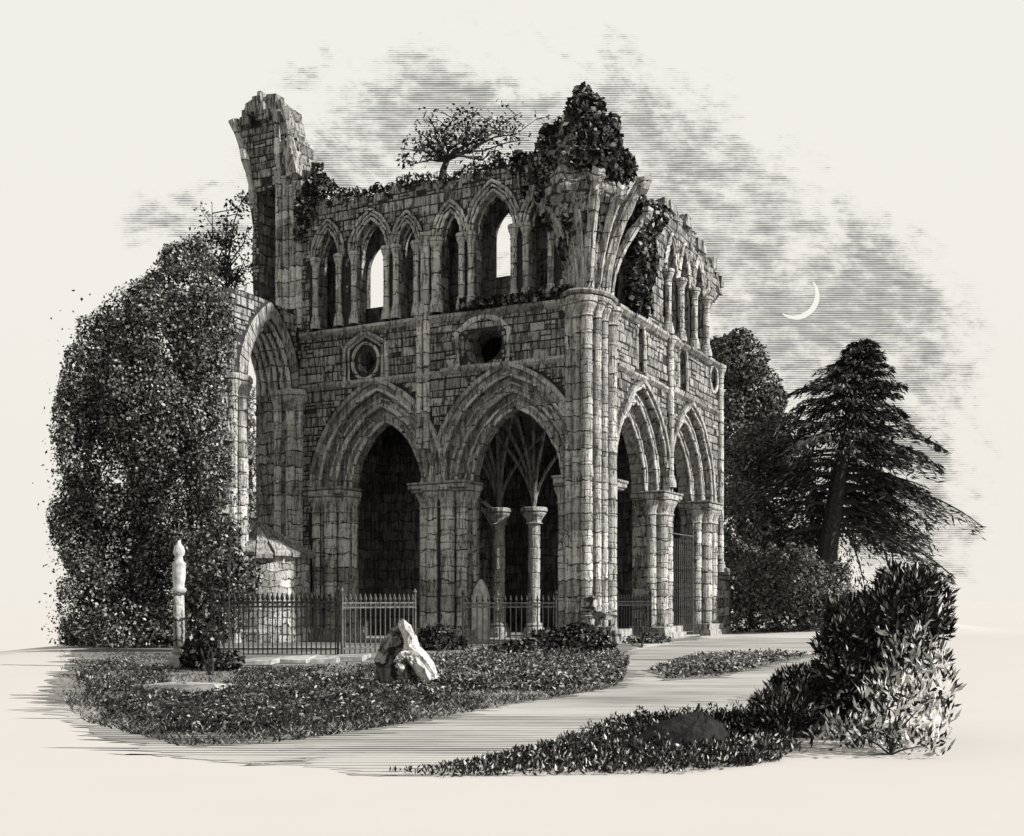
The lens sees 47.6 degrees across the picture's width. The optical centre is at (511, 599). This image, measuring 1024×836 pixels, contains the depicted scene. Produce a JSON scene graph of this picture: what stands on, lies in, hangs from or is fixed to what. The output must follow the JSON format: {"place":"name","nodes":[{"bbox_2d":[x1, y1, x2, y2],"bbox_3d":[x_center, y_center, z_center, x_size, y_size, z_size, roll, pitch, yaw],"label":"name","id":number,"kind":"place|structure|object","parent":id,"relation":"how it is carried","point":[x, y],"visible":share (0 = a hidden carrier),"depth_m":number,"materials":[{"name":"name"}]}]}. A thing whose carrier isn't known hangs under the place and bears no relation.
{"place":"outdoors","nodes":[
{"label":"outdoors","id":0,"kind":"place"},
{"bbox_2d":[39,635,704,747],"bbox_3d":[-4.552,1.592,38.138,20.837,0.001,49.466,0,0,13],"label":"lawn","id":1,"kind":"structure","parent":0,"point":[86,654],"depth_m":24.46,"materials":[{"name":"plant"}]},
{"bbox_2d":[32,233,253,647],"bbox_3d":[-12.819,-5.534,40.581,7.538,14.509,5.764,0,0,0],"label":"broadleaf tree","id":2,"kind":"object","parent":1,"relation":"on","point":[146,543],"visible":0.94,"depth_m":39.71,"materials":[{"name":"black plant"}]},
{"bbox_2d":[164,540,186,667],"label":"stone pillar","id":3,"kind":"structure","parent":1,"relation":"on","point":[178,589],"depth_m":27.18,"materials":[{"name":"grey stone"}]},
{"bbox_2d":[143,682,235,691],"bbox_3d":[-5.631,1.504,20.574,1.286,0.149,1.782,0,0,0],"label":"fallen slab","id":4,"kind":"object","parent":1,"relation":"on","point":[194,686],"depth_m":19.71,"materials":[{"name":"stone"}]},
{"bbox_2d":[178,622,245,675],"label":"shrub","id":5,"kind":"object","parent":1,"relation":"on","point":[205,647],"visible":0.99,"depth_m":26.11,"materials":[{"name":"black plant"}]},
{"bbox_2d":[184,521,261,650],"bbox_3d":[-8.773,-0.359,33.250,2.611,4.074,7.004,0,0,-6],"label":"shrub","id":6,"kind":"object","parent":1,"relation":"on","point":[221,573],"visible":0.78,"depth_m":35.04,"materials":[{"name":"black plant"}]},
{"bbox_2d":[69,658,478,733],"bbox_3d":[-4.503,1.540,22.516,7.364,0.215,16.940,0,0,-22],"label":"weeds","id":7,"kind":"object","parent":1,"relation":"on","point":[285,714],"visible":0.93,"depth_m":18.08,"materials":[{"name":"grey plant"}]},
{"bbox_2d":[210,586,339,654],"bbox_3d":[-6.894,0.603,33.745,3.806,1.995,0.140,0,0,0],"label":"railing","id":8,"kind":"object","parent":1,"relation":"on","point":[287,602],"visible":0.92,"depth_m":33.73,"materials":[{"name":"black metal"}]},
{"bbox_2d":[243,654,370,665],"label":"kerb slab","id":9,"kind":"structure","parent":1,"relation":"on","point":[306,659],"depth_m":29.48,"materials":[{"name":"stone"}]},
{"bbox_2d":[340,588,416,653],"bbox_3d":[-4.025,0.620,35.433,0.140,1.961,3.984,0,0,29],"label":"railing","id":10,"kind":"object","parent":1,"relation":"on","point":[384,603],"visible":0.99,"depth_m":34.96,"materials":[{"name":"grey metal"}]},
{"bbox_2d":[374,619,439,683],"bbox_3d":[-1.961,1.055,22.579,1.182,1.393,1.580,0,0,-42],"label":"carved boulder","id":11,"kind":"object","parent":1,"relation":"on","point":[402,654],"visible":0.96,"depth_m":22.34,"materials":[{"name":"stone"}]},
{"bbox_2d":[418,621,469,651],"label":"bush","id":12,"kind":"object","parent":1,"relation":"on","point":[448,640],"visible":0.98,"depth_m":36.57,"materials":[{"name":"black plant"}]},
{"bbox_2d":[472,579,491,640],"bbox_3d":[-1.163,0.411,43.637,0.816,2.385,0.332,0,0,28],"label":"gravestone","id":13,"kind":"object","parent":1,"relation":"on","point":[480,589],"visible":0.6,"depth_m":43.55,"materials":[{"name":"stone"}]},
{"bbox_2d":[461,590,557,647],"bbox_3d":[-0.051,0.631,39.507,3.723,1.938,0.140,0,0,-28],"label":"railing","id":14,"kind":"object","parent":1,"relation":"on","point":[515,603],"visible":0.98,"depth_m":39.40,"materials":[{"name":"black metal"}]},
{"bbox_2d":[427,643,629,690],"bbox_3d":[0.169,1.444,28.619,5.781,0.423,16.922,0,0,0],"label":"ground ivy","id":15,"kind":"object","parent":1,"relation":"on","point":[511,669],"visible":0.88,"depth_m":23.93,"materials":[{"name":"grey plant"}]},
{"bbox_2d":[479,620,620,655],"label":"bush","id":16,"kind":"object","parent":1,"relation":"on","point":[569,634],"visible":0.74,"depth_m":33.54,"materials":[{"name":"black plant"}]},
{"bbox_2d":[616,590,651,637],"bbox_3d":[4.816,0.603,45.680,0.140,1.995,3.740,0,0,28],"label":"railing","id":17,"kind":"object","parent":1,"relation":"on","point":[641,603],"visible":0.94,"depth_m":45.89,"materials":[{"name":"black metal"}]},
{"bbox_2d":[622,632,671,647],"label":"bush","id":18,"kind":"object","parent":1,"relation":"on","point":[642,640],"visible":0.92,"depth_m":42.73,"materials":[{"name":"black plant"}]},
{"bbox_2d":[672,519,693,634],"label":"gate","id":19,"kind":"structure","parent":1,"relation":"on","point":[692,583],"depth_m":51.20,"materials":[{"name":"grey metal"}]},
{"bbox_2d":[0,580,1023,835],"bbox_3d":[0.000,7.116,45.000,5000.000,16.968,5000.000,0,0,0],"label":"ground","id":20,"kind":"structure","parent":0,"point":[58,776],"depth_m":10.23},
{"bbox_2d":[13,691,360,765],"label":"path","id":21,"kind":"structure","parent":20,"relation":"on","point":[253,753],"depth_m":12.45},
{"bbox_2d":[163,186,252,290],"bbox_3d":[-12.725,-8.070,49.815,4.947,19.547,4.634,0,0,0],"label":"thin tree","id":22,"kind":"object","parent":20,"relation":"on","point":[227,269],"visible":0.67,"depth_m":49.34,"materials":[{"name":"black plant"}]},
{"bbox_2d":[248,386,255,527],"bbox_3d":[-15.105,-6.019,66.491,4.319,15.650,6.540,0,0,0],"label":"round tree","id":23,"kind":"object","parent":20,"relation":"on","point":[251,460],"visible":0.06,"depth_m":64.66,"materials":[{"name":"black plant"}]},
{"bbox_2d":[165,91,737,644],"bbox_3d":[-1.226,-9.660,48.653,18.230,22.975,21.595,0,0,28],"label":"abbey ruin","id":24,"kind":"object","parent":20,"relation":"on","point":[429,441],"visible":0.85,"depth_m":45.85,"materials":[{"name":"stone"}]},
{"bbox_2d":[291,162,338,245],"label":"wall shrub","id":25,"kind":"object","parent":24,"relation":"attached to","point":[315,182],"visible":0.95,"depth_m":46.62,"materials":[{"name":"black plant"}]},
{"bbox_2d":[342,330,388,387],"bbox_3d":[-5.742,-9.509,45.396,2.191,2.215,0.220,0,0,28],"label":"window frame","id":26,"kind":"structure","parent":24,"relation":"in","point":[346,349],"depth_m":45.32,"materials":[{"name":"stone"}]},
{"bbox_2d":[305,151,531,208],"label":"wall plants","id":27,"kind":"object","parent":24,"relation":"on","point":[445,177],"depth_m":44.43,"materials":[{"name":"black plant"}]},
{"bbox_2d":[396,98,555,180],"bbox_3d":[-1.318,-17.834,44.996,6.573,4.073,3.160,0,0,-26],"label":"wind bent tree","id":28,"kind":"object","parent":24,"relation":"on","point":[444,157],"visible":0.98,"depth_m":44.47,"materials":[{"name":"black plant"}]},
{"bbox_2d":[457,284,572,313],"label":"ivy","id":29,"kind":"object","parent":24,"relation":"attached to","point":[497,299],"visible":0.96,"depth_m":42.12,"materials":[{"name":"black plant"}]},
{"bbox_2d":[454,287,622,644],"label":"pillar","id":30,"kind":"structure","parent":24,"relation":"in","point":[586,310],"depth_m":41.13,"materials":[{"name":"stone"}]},
{"bbox_2d":[508,81,638,265],"bbox_3d":[2.408,-15.396,41.901,4.208,7.018,4.367,0,0,-26],"label":"ivy","id":31,"kind":"object","parent":24,"relation":"attached to","point":[618,162],"visible":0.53,"depth_m":41.12,"materials":[{"name":"black plant"}]},
{"bbox_2d":[635,313,646,372],"bbox_3d":[5.021,-10.077,45.253,0.160,2.278,1.000,0,0,28],"label":"window frame","id":32,"kind":"structure","parent":24,"relation":"in","point":[644,328],"depth_m":45.53,"materials":[{"name":"stone"}]},
{"bbox_2d":[623,194,671,318],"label":"ivy","id":33,"kind":"object","parent":24,"relation":"on","point":[644,238],"visible":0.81,"depth_m":44.80,"materials":[{"name":"black plant"}]},
{"bbox_2d":[677,342,688,391],"bbox_3d":[7.297,-10.122,49.598,0.160,2.253,1.260,0,0,28],"label":"window frame","id":34,"kind":"structure","parent":24,"relation":"in","point":[679,349],"depth_m":50.01,"materials":[{"name":"stone"}]},
{"bbox_2d":[709,366,718,393],"bbox_3d":[9.275,-10.173,53.376,0.160,1.379,1.249,0,0,28],"label":"window frame","id":35,"kind":"structure","parent":24,"relation":"in","point":[713,391],"depth_m":53.56,"materials":[{"name":"stone"}]},
{"bbox_2d":[631,712,731,755],"bbox_3d":[1.785,1.429,12.223,1.246,0.521,0.935,0,0,0],"label":"mossy boulder","id":36,"kind":"object","parent":20,"relation":"on","point":[692,727],"visible":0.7,"depth_m":12.02,"materials":[{"name":"grey stone"}]},
{"bbox_2d":[642,648,816,679],"bbox_3d":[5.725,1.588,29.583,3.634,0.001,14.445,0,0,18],"label":"verge","id":37,"kind":"structure","parent":20,"relation":"on","point":[718,674],"depth_m":27.09,"materials":[{"name":"plant"}]},
{"bbox_2d":[710,327,788,535],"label":"round tree","id":38,"kind":"object","parent":20,"relation":"on","point":[743,402],"visible":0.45,"depth_m":73.23,"materials":[{"name":"black plant"}]},
{"bbox_2d":[725,535,789,632],"bbox_3d":[11.422,-0.700,54.869,3.549,4.730,2.949,0,0,33],"label":"hedge bush","id":39,"kind":"object","parent":20,"relation":"on","point":[746,606],"visible":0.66,"depth_m":54.34,"materials":[{"name":"black plant"}]},
{"bbox_2d":[723,412,840,596],"bbox_3d":[14.649,-5.100,64.360,7.765,10.834,6.437,0,0,0],"label":"round tree","id":40,"kind":"object","parent":20,"relation":"on","point":[735,447],"visible":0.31,"depth_m":63.72,"materials":[{"name":"black plant"}]},
{"bbox_2d":[709,657,890,751],"bbox_3d":[3.248,1.156,13.457,2.149,0.993,1.589,0,0,-38],"label":"foreground bush","id":41,"kind":"object","parent":20,"relation":"on","point":[801,704],"visible":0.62,"depth_m":12.93,"materials":[{"name":"black plant"}]},
{"bbox_2d":[757,541,854,631],"bbox_3d":[13.682,-0.539,54.186,4.795,4.423,3.356,0,0,-33],"label":"hedge bush","id":42,"kind":"object","parent":20,"relation":"on","point":[805,607],"visible":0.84,"depth_m":53.42,"materials":[{"name":"black plant"}]},
{"bbox_2d":[737,613,966,755],"bbox_3d":[3.395,0.929,12.291,2.762,1.613,1.747,0,0,0],"label":"foreground bush","id":43,"kind":"object","parent":20,"relation":"on","point":[898,736],"visible":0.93,"depth_m":12.14,"materials":[{"name":"grey plant"}]},
{"bbox_2d":[724,337,986,588],"bbox_3d":[16.928,-6.987,63.577,15.739,14.156,13.236,0,0,0],"label":"cedar tree","id":44,"kind":"object","parent":20,"relation":"on","point":[862,512],"visible":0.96,"depth_m":61.49,"materials":[{"name":"black plant"}]},
{"bbox_2d":[805,557,959,739],"bbox_3d":[4.330,0.547,13.459,1.653,2.120,1.876,0,0,21],"label":"foreground bush","id":45,"kind":"object","parent":20,"relation":"on","point":[852,638],"visible":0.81,"depth_m":12.98,"materials":[{"name":"black plant"}]},
{"bbox_2d":[0,0,1023,606],"label":"sky","id":46,"kind":"structure","parent":0,"point":[870,153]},
{"bbox_2d":[783,282,818,318],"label":"moon","id":47,"kind":"object","parent":46,"relation":"in","point":[810,310],"visible":1,"depth_m":898.45,"materials":[{"name":"white"}]},
{"bbox_2d":[276,636,833,775],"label":"path","id":48,"kind":"structure","parent":0,"point":[497,730],"depth_m":15.62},
{"bbox_2d":[687,703,699,713],"bbox_3d":[2.078,1.391,13.258,0.145,0.427,0.121,0,0,30],"label":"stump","id":49,"kind":"object","parent":48,"relation":"on","point":[697,709],"visible":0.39,"depth_m":13.24,"materials":[{"name":"grey wood"}]},
{"bbox_2d":[657,694,771,715],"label":"track","id":50,"kind":"structure","parent":0,"point":[741,699],"depth_m":17.50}
]}

